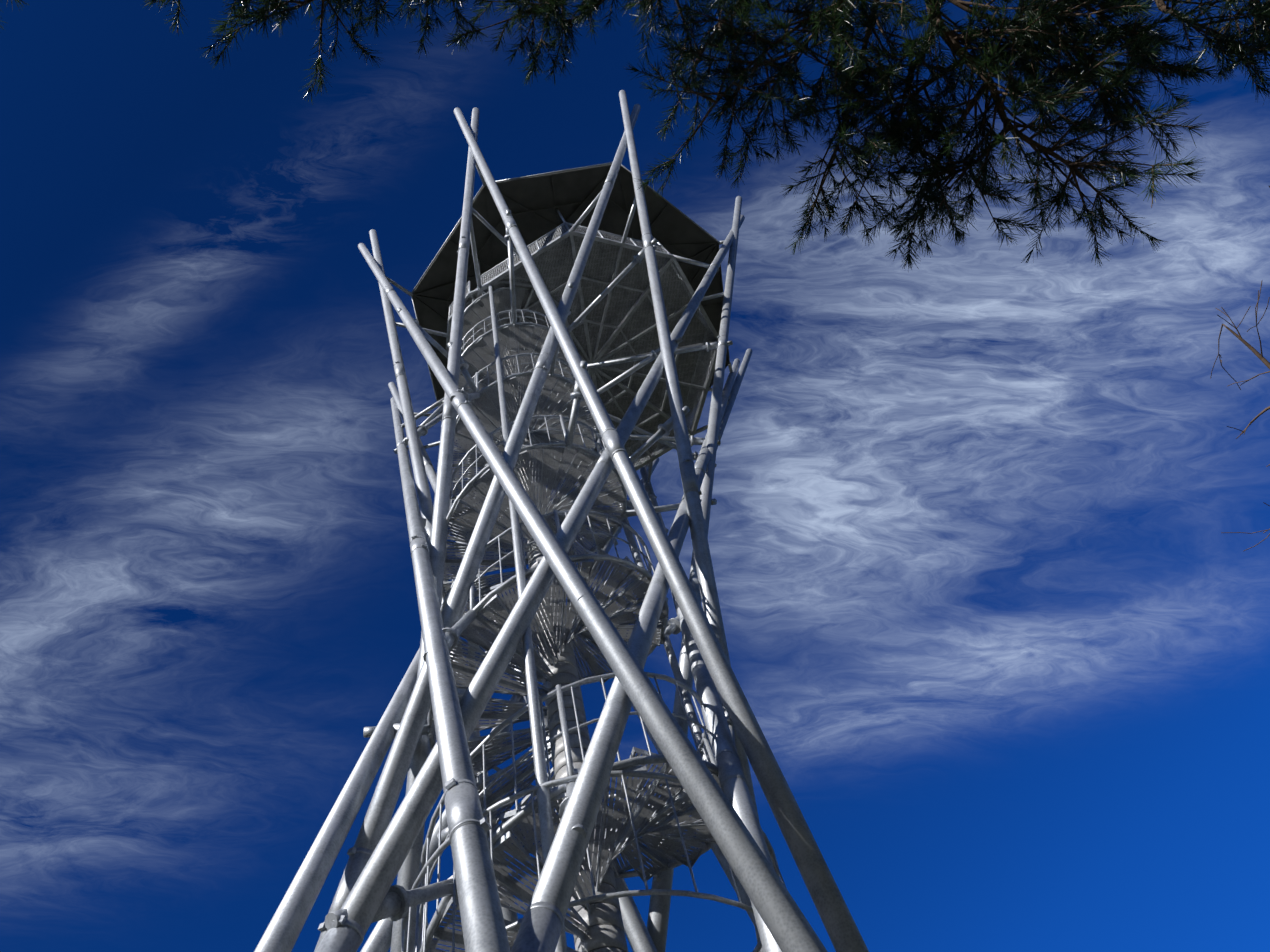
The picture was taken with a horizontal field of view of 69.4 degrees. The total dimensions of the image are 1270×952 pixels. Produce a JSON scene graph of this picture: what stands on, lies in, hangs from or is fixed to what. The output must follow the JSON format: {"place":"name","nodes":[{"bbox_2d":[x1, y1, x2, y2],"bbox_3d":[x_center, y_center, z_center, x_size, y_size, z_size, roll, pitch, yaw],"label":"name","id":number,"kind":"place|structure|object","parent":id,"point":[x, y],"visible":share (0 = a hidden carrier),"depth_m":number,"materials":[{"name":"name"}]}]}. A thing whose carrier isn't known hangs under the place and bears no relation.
{"place":"outdoors","nodes":[
{"label":"outdoors","id":0,"kind":"place"},
{"bbox_2d":[254,90,868,951],"bbox_3d":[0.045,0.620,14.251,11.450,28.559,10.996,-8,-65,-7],"label":"lookout tower","id":1,"kind":"structure","parent":0,"point":[570,326],"depth_m":9.21,"materials":[{"name":"metal"}]},
{"bbox_2d":[0,0,1269,269],"bbox_3d":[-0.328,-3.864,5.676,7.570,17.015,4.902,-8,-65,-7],"label":"pine tree","id":2,"kind":"object","parent":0,"point":[1026,32],"visible":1,"depth_m":5.00,"materials":[{"name":"green plant"}]},
{"bbox_2d":[0,0,1269,951],"label":"sky","id":3,"kind":"structure","parent":0,"point":[995,635],"materials":[{"name":"blue"}]},
{"bbox_2d":[1210,186,1269,550],"bbox_3d":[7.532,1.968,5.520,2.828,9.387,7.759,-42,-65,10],"label":"bare tree","id":4,"kind":"object","parent":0,"point":[1257,353],"visible":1,"depth_m":7.17,"materials":[{"name":"brown plant"}]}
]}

